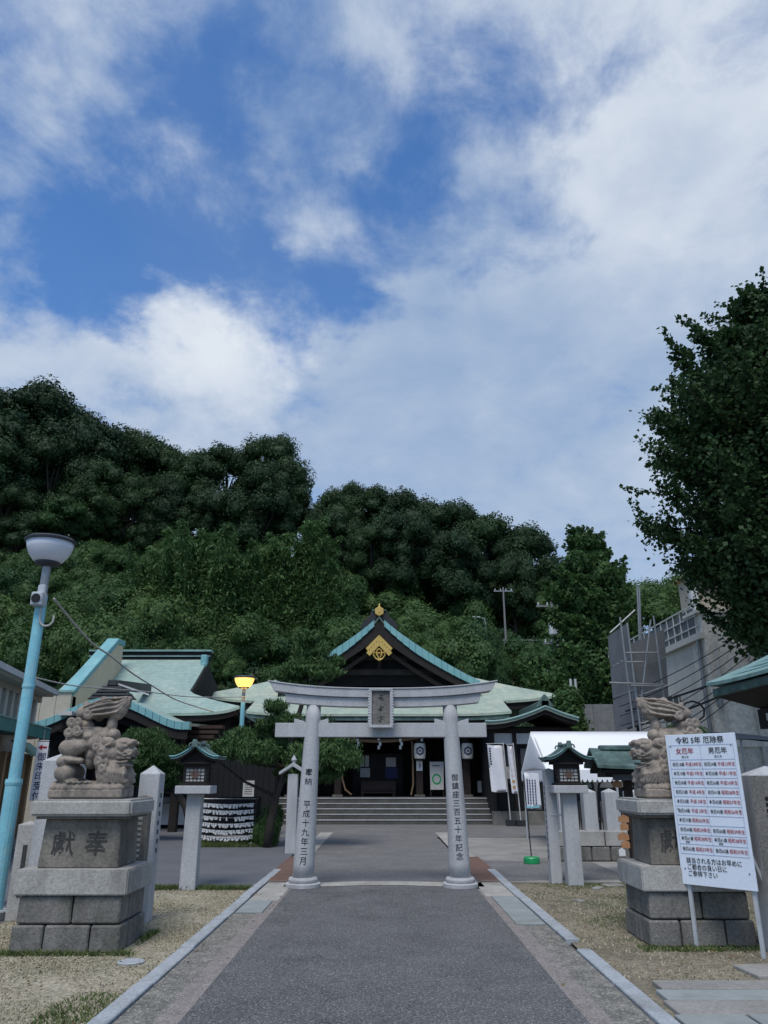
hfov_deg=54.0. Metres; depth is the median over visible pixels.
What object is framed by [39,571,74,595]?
vine bush
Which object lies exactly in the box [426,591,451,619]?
vine bush
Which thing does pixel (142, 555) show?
vine bush
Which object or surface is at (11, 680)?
hall annex
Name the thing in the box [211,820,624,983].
ground
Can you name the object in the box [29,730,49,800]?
hanging banner
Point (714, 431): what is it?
ginkgo tree
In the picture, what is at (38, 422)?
evergreen tree
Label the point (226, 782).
board wall
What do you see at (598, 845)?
stone fence
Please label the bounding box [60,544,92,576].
vine bush
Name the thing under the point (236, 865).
plaza
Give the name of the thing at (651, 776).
guardian lion statue
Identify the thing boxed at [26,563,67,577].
slope tree
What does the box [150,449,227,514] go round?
evergreen tree
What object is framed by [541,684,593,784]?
sapling
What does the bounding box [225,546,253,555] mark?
vine bush
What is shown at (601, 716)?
grey wall
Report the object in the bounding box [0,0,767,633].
sky
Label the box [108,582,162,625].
vine bush
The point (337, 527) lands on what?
evergreen tree
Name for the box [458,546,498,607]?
evergreen tree
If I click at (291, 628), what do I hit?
vine bush
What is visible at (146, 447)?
evergreen tree
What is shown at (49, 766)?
stone post
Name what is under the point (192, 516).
evergreen tree
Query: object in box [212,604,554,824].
worship hall
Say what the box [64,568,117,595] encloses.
vine bush
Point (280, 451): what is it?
evergreen tree
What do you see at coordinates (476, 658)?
vine bush
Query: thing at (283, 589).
bamboo clump
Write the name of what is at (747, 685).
water pavilion
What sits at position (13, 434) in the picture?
evergreen tree
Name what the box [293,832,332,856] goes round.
path margin
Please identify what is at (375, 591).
vine bush
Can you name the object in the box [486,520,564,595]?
evergreen tree
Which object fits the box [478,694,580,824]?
side building
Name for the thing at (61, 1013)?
green tufts
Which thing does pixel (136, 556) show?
vine bush
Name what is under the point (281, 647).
vine bush
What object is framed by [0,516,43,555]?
slope tree
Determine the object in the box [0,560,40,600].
vine bush
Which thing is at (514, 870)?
plaza patch
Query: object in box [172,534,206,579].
bamboo clump
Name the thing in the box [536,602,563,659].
utility pole
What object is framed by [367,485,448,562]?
evergreen tree
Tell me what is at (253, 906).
gutter slab
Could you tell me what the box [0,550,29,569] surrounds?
vine bush
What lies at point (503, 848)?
plaza
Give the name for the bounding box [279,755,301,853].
capped post
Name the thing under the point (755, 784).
stone post
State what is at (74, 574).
vine bush
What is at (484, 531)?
evergreen tree
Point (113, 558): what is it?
slope tree
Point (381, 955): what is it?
path
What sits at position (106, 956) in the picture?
fallen leaves
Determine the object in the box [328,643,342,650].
vine bush
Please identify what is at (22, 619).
vine bush
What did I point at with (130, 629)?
vine bush
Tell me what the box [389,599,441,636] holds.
vine bush
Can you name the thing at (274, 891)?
gutter patch
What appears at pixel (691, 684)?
overhead wires
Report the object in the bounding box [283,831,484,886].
path beyond gate
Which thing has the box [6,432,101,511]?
evergreen tree
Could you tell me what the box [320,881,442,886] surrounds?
path band
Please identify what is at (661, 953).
dry grass
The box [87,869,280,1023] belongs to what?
kerb
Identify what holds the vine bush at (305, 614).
on the hillside
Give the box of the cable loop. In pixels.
[683,700,704,720]
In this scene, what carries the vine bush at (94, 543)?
on the hillside
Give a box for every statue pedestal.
[9,798,154,952]
[616,797,756,946]
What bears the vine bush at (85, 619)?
on the hillside
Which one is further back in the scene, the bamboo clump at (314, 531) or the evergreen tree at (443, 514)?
the evergreen tree at (443, 514)
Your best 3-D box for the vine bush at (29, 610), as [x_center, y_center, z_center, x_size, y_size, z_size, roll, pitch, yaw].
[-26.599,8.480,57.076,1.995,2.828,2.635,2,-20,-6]
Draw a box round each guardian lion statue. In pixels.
[47,696,139,798]
[628,697,702,797]
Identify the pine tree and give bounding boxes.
[120,726,190,818]
[207,626,364,847]
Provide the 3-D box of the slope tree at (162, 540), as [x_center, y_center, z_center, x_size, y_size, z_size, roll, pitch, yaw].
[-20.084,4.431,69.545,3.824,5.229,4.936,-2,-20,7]
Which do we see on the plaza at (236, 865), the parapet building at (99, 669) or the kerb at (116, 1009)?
the parapet building at (99, 669)
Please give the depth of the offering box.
28.98 m
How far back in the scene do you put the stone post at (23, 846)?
8.80 m
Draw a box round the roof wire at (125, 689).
[36,677,245,697]
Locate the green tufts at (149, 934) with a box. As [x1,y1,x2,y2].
[116,927,163,955]
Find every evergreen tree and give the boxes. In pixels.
[0,373,87,478]
[0,408,60,513]
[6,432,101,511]
[25,403,110,435]
[45,408,140,500]
[63,456,124,539]
[100,471,158,550]
[110,422,175,519]
[123,441,189,508]
[135,473,187,540]
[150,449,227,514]
[172,486,230,548]
[179,440,263,498]
[199,457,304,548]
[232,432,316,510]
[259,482,324,546]
[312,485,366,551]
[315,508,363,573]
[337,479,381,527]
[346,520,398,594]
[347,483,412,551]
[366,509,449,592]
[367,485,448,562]
[412,499,474,556]
[414,527,497,610]
[440,497,503,552]
[446,510,541,584]
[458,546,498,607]
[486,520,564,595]
[487,548,540,635]
[524,580,565,641]
[530,561,557,620]
[625,586,678,640]
[626,576,681,633]
[644,571,681,639]
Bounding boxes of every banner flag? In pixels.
[486,742,515,825]
[506,743,525,826]
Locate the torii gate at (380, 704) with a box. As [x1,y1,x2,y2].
[268,680,497,888]
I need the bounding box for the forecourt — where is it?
[220,825,602,836]
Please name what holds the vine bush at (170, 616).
on the hillside
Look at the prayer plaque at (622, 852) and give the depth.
12.28 m
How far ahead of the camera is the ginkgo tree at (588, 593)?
35.47 m
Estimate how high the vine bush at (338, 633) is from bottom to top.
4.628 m
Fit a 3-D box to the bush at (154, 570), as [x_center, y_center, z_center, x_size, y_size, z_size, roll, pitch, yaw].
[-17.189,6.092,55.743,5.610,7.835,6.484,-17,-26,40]
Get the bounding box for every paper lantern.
[414,737,425,760]
[461,741,472,760]
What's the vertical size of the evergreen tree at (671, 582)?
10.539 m
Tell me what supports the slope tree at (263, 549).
on the hillside
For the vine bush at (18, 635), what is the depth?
50.33 m
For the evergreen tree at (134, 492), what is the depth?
71.54 m
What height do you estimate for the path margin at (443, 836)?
0.001 m
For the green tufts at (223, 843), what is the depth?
17.82 m
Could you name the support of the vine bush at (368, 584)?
on the hillside
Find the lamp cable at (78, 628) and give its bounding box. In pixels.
[53,598,213,711]
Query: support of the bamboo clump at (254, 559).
on the hillside
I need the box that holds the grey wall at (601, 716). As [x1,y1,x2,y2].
[579,704,635,819]
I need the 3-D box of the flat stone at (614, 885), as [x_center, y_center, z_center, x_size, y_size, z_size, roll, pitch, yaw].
[3.458,5.642,11.386,0.300,0.035,0.180,6,-20,-16]
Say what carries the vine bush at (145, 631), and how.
on the hillside
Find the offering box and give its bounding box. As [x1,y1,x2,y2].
[361,780,395,795]
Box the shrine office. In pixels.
[27,650,256,831]
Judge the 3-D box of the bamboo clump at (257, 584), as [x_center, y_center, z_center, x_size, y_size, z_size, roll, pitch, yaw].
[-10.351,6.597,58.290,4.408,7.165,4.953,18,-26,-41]
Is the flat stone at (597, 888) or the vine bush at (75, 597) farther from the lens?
the vine bush at (75, 597)
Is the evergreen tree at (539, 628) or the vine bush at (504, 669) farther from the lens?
the evergreen tree at (539, 628)
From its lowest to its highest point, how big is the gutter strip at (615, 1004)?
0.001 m
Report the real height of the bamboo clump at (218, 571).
7.961 m
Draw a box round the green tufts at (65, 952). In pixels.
[0,946,136,956]
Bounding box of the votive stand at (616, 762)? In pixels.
[584,745,640,857]
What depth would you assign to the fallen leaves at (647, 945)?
7.22 m
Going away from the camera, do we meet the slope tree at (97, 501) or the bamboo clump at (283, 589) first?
the bamboo clump at (283, 589)
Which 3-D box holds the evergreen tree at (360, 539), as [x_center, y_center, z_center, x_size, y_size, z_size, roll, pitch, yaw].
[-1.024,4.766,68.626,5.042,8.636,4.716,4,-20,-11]
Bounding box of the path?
[178,887,589,1023]
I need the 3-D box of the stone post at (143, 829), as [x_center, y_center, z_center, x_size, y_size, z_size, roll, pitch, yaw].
[-2.720,3.857,8.341,0.160,1.360,0.143,0,-19,0]
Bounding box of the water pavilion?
[706,655,767,728]
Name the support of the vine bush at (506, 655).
on the hillside
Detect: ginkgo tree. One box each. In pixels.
[515,524,638,726]
[619,266,767,663]
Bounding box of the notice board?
[665,733,766,958]
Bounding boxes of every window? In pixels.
[503,749,510,782]
[520,749,525,782]
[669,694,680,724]
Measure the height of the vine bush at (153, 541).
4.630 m
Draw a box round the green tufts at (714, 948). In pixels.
[637,942,760,951]
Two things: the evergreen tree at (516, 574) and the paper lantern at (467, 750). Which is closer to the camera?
the paper lantern at (467, 750)
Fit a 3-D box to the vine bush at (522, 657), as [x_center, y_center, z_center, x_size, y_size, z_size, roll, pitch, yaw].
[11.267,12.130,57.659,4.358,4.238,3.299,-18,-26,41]
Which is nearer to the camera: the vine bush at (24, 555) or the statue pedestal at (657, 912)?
the statue pedestal at (657, 912)
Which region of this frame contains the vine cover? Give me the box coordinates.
[52,537,541,726]
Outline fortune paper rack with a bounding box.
[201,797,260,843]
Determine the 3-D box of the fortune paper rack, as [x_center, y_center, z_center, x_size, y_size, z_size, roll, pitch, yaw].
[-3.766,7.591,18.252,1.472,1.301,0.357,0,-19,0]
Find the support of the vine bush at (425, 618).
on the hillside
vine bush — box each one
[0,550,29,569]
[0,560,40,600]
[0,594,26,636]
[0,619,49,651]
[0,634,27,661]
[0,642,62,686]
[5,511,19,535]
[7,611,69,640]
[9,548,66,570]
[13,580,57,610]
[23,607,32,615]
[24,598,87,634]
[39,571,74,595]
[41,615,92,682]
[46,597,70,609]
[48,585,91,614]
[59,607,144,671]
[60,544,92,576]
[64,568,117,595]
[67,562,104,580]
[68,609,119,631]
[73,542,114,573]
[76,574,142,619]
[86,538,110,547]
[99,519,138,554]
[104,547,149,577]
[108,570,143,586]
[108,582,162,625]
[112,612,164,646]
[117,622,146,649]
[124,632,148,649]
[137,531,162,555]
[141,546,160,556]
[141,590,208,647]
[146,632,175,649]
[173,636,222,679]
[188,612,229,646]
[207,614,277,666]
[212,646,239,672]
[213,659,223,679]
[217,653,247,681]
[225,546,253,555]
[241,609,287,637]
[254,662,282,681]
[265,625,294,665]
[267,633,297,666]
[284,618,312,640]
[291,600,322,628]
[320,611,354,631]
[320,614,367,638]
[320,618,362,648]
[321,560,367,614]
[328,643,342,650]
[341,566,377,614]
[346,566,377,597]
[365,559,395,597]
[375,574,418,600]
[376,588,433,615]
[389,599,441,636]
[403,624,437,645]
[411,609,468,641]
[414,578,434,605]
[415,636,442,658]
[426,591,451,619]
[436,625,500,683]
[446,594,498,633]
[452,615,503,667]
[490,658,512,684]
[499,644,515,673]
[504,634,552,670]
[508,641,552,688]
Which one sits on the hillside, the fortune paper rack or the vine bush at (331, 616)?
the vine bush at (331, 616)
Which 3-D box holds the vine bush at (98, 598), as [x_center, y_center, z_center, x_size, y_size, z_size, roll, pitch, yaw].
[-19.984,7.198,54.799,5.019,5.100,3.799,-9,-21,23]
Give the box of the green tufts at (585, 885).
[539,882,757,937]
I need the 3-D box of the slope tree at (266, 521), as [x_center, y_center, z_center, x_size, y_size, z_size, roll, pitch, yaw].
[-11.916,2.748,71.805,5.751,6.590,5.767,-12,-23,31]
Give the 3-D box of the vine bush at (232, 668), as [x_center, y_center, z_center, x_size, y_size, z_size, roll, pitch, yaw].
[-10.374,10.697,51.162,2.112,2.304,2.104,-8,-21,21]
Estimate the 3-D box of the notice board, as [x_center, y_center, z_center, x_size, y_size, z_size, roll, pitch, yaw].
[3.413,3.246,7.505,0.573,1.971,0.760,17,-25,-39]
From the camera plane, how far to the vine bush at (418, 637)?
56.33 m
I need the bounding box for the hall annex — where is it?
[0,661,58,848]
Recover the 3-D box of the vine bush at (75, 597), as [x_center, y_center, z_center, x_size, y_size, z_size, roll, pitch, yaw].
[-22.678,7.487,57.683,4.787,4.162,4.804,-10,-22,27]
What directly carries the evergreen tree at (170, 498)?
on the hillside
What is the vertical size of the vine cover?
27.479 m
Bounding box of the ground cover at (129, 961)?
[117,958,144,965]
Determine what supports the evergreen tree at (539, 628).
on the hillside
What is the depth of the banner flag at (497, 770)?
25.72 m
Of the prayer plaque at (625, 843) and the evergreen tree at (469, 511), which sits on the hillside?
the evergreen tree at (469, 511)
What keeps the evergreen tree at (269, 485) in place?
on the hillside
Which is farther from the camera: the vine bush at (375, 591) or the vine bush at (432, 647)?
the vine bush at (375, 591)
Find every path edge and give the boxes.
[153,889,289,1023]
[478,889,614,1023]
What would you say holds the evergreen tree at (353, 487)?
on the hillside
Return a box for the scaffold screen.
[608,586,668,731]
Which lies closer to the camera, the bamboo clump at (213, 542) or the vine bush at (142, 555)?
the bamboo clump at (213, 542)
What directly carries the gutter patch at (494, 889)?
on the gutter strip at (615, 1004)
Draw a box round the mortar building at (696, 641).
[604,577,767,773]
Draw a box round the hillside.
[52,537,540,726]
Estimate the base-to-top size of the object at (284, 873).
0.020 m
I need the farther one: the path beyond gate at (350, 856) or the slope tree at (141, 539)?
the slope tree at (141, 539)
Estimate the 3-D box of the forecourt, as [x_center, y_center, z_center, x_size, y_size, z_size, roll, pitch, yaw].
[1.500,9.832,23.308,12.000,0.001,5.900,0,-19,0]
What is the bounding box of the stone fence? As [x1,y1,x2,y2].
[556,788,635,861]
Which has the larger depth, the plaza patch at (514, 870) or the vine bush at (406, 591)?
the vine bush at (406, 591)
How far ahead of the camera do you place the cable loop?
23.16 m
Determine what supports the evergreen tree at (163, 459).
on the hillside
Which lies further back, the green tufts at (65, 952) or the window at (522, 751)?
the window at (522, 751)
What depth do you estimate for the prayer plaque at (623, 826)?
12.40 m
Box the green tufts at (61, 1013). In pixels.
[27,989,125,1023]
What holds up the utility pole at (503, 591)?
on the hillside
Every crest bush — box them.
[427,579,503,625]
[486,609,507,629]
[495,603,539,641]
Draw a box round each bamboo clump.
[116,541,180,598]
[145,526,201,599]
[163,519,251,629]
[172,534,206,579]
[195,548,252,637]
[215,533,262,622]
[237,554,273,624]
[249,526,321,627]
[257,515,344,628]
[257,549,304,629]
[288,545,343,630]
[316,568,356,625]
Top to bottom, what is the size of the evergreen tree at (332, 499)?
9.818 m
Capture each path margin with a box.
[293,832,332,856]
[435,832,474,856]
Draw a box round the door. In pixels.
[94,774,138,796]
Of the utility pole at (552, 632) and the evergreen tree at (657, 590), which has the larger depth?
the evergreen tree at (657, 590)
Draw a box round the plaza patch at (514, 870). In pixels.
[483,860,618,879]
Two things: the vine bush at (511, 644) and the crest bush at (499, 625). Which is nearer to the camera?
the vine bush at (511, 644)
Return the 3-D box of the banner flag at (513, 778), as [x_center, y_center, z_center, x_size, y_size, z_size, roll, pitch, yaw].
[4.445,9.200,25.488,0.525,2.665,0.308,0,-19,0]
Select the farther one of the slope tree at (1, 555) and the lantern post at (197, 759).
the slope tree at (1, 555)
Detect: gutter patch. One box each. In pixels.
[249,882,287,900]
[479,882,513,895]
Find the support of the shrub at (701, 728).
on the plaza at (503, 848)
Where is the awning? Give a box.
[710,732,767,772]
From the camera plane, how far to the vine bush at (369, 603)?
66.03 m
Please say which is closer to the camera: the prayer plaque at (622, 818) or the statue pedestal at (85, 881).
the statue pedestal at (85, 881)
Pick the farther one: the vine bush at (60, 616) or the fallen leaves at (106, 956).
the vine bush at (60, 616)
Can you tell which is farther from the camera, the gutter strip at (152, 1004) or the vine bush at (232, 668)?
the vine bush at (232, 668)
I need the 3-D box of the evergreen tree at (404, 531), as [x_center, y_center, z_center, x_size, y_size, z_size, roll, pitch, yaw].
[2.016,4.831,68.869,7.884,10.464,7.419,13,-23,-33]
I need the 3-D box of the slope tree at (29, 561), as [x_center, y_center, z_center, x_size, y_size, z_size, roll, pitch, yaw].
[-28.896,4.863,63.384,4.178,5.713,5.393,16,-25,-39]
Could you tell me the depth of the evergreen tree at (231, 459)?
78.06 m
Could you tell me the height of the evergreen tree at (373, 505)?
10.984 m
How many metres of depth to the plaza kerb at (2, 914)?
8.62 m
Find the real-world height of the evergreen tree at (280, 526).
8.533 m
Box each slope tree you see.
[0,481,44,547]
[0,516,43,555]
[0,549,8,561]
[17,549,41,578]
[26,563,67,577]
[32,495,111,548]
[41,473,131,542]
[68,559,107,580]
[80,544,133,575]
[125,508,177,549]
[153,535,175,548]
[238,509,293,550]
[245,543,293,579]
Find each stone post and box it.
[4,821,33,920]
[28,754,85,866]
[136,795,152,911]
[138,766,164,923]
[542,768,562,883]
[741,766,767,951]
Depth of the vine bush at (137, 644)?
48.00 m
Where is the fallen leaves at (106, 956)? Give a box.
[1,888,239,1023]
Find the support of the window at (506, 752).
in the side building at (542, 712)
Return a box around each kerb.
[0,909,5,920]
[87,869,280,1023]
[487,869,679,1023]
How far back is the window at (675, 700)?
26.38 m
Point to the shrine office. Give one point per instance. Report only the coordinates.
(182, 672)
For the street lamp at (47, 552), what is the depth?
9.57 m
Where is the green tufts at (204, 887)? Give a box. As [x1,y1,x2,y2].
[155,883,252,889]
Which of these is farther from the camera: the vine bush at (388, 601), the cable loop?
the vine bush at (388, 601)
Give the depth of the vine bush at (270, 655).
53.90 m
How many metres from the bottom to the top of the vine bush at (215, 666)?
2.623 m
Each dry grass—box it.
[0,888,247,1023]
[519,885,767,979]
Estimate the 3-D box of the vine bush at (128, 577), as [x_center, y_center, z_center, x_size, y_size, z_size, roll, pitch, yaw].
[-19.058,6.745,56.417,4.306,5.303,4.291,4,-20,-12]
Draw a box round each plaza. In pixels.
[0,828,292,923]
[468,823,622,882]
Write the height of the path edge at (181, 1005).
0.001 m
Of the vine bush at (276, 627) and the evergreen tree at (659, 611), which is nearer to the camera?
the vine bush at (276, 627)
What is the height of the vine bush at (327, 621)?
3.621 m
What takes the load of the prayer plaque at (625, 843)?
hanging from the votive stand at (616, 762)
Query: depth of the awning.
19.80 m
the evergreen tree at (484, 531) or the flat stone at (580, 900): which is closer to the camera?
the flat stone at (580, 900)
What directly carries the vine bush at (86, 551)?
on the hillside
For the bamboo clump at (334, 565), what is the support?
on the hillside
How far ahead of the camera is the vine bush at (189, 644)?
50.19 m
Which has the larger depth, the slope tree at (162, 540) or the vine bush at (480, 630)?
the slope tree at (162, 540)
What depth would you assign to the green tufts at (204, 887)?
11.00 m
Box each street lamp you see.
[0,533,76,909]
[234,675,254,727]
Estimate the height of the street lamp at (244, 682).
4.545 m
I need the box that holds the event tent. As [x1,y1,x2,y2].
[521,732,647,838]
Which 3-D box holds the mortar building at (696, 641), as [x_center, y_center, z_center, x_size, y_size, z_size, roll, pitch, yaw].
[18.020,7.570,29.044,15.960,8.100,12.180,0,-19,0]
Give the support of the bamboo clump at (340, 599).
on the hillside
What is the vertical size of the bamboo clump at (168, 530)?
9.553 m
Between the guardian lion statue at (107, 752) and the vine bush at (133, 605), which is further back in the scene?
the vine bush at (133, 605)
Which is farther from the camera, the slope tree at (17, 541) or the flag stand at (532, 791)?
the slope tree at (17, 541)
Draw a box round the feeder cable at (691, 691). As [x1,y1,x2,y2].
[625,685,717,728]
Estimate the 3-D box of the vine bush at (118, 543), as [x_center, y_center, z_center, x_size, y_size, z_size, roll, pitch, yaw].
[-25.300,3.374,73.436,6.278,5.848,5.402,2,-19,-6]
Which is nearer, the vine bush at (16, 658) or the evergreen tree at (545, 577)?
the vine bush at (16, 658)
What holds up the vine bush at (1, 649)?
on the hillside
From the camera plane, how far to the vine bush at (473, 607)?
65.18 m
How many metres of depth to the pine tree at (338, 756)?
18.23 m
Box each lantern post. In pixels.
[169,739,226,889]
[538,741,593,885]
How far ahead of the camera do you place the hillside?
51.47 m
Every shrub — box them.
[250,803,284,846]
[666,723,709,733]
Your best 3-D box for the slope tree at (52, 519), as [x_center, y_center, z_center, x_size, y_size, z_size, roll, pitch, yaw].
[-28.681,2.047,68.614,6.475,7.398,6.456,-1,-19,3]
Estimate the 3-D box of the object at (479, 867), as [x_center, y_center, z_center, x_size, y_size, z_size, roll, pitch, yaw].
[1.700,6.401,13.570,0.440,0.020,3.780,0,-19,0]
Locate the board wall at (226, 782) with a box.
[202,743,277,835]
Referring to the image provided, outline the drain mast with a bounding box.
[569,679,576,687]
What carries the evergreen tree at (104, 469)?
on the hillside
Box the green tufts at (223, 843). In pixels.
[201,837,258,846]
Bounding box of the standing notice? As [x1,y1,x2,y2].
[429,762,443,796]
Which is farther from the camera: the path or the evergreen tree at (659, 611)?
the evergreen tree at (659, 611)
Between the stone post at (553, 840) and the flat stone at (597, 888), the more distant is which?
the stone post at (553, 840)
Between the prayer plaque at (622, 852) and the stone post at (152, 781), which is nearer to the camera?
the stone post at (152, 781)
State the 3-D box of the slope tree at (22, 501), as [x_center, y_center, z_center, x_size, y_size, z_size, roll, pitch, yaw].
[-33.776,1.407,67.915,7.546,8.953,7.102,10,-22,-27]
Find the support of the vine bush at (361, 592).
on the hillside
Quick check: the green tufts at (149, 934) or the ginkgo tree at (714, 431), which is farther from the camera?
the ginkgo tree at (714, 431)
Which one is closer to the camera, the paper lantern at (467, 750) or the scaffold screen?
the scaffold screen
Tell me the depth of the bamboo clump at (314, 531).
59.16 m
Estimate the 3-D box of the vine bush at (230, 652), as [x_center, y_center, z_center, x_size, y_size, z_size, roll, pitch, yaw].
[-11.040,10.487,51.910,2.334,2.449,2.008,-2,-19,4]
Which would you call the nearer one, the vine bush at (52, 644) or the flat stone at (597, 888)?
the flat stone at (597, 888)
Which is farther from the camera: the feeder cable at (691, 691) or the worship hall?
the worship hall
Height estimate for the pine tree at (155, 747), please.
2.940 m
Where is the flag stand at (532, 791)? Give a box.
[523,772,541,863]
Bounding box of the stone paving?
[652,964,767,1023]
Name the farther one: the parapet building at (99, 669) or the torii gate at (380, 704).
the parapet building at (99, 669)
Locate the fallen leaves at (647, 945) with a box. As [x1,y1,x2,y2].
[512,883,766,979]
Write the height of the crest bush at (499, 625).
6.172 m
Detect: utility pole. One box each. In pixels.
[494,587,512,642]
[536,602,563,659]
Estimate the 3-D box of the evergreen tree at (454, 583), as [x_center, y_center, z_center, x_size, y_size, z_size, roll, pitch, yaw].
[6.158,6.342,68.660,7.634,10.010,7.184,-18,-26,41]
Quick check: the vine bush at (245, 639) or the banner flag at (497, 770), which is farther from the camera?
the vine bush at (245, 639)
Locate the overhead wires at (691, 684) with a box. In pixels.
[619,639,754,731]
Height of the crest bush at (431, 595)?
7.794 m
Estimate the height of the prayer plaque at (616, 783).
0.170 m
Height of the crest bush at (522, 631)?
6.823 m
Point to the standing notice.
(436, 771)
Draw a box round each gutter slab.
[235,900,271,913]
[491,896,544,924]
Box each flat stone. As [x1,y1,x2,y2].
[574,899,584,902]
[591,886,602,889]
[601,883,624,886]
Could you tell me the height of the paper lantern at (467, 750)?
0.860 m
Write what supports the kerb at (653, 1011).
on the ground at (575, 948)
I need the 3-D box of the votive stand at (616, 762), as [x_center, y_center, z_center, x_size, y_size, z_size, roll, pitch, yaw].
[4.330,5.000,12.658,1.600,2.070,0.900,0,-19,0]
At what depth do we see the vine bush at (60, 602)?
56.15 m
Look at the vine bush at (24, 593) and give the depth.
57.86 m
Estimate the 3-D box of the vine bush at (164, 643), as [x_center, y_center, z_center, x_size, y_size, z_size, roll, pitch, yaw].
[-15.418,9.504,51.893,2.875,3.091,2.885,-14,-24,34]
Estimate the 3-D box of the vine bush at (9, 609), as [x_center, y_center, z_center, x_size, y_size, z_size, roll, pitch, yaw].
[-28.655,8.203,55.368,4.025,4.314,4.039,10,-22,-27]
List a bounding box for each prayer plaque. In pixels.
[612,780,621,786]
[618,815,628,821]
[618,832,628,839]
[618,845,625,855]
[620,822,628,829]
[621,840,629,847]
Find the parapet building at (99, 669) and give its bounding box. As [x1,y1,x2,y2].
[23,638,124,822]
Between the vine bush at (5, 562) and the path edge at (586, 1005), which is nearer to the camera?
the path edge at (586, 1005)
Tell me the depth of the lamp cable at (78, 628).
13.71 m
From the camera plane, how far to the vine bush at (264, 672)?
51.42 m
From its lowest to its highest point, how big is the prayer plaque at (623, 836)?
0.170 m
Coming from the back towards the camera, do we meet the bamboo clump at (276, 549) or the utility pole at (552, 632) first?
the bamboo clump at (276, 549)
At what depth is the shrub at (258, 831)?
17.95 m
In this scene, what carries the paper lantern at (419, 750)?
attached to the worship hall
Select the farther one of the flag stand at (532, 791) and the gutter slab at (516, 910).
the flag stand at (532, 791)
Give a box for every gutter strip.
[112,887,262,1023]
[505,887,655,1023]
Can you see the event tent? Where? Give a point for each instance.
(542, 744)
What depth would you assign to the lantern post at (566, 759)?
11.73 m
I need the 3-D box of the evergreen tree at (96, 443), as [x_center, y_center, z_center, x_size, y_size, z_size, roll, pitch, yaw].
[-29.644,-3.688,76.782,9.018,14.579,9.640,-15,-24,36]
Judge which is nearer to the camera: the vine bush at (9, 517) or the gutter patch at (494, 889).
the gutter patch at (494, 889)
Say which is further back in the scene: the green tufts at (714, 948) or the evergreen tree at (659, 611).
the evergreen tree at (659, 611)
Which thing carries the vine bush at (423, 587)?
on the hillside
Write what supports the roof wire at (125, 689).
attached to the shrine office

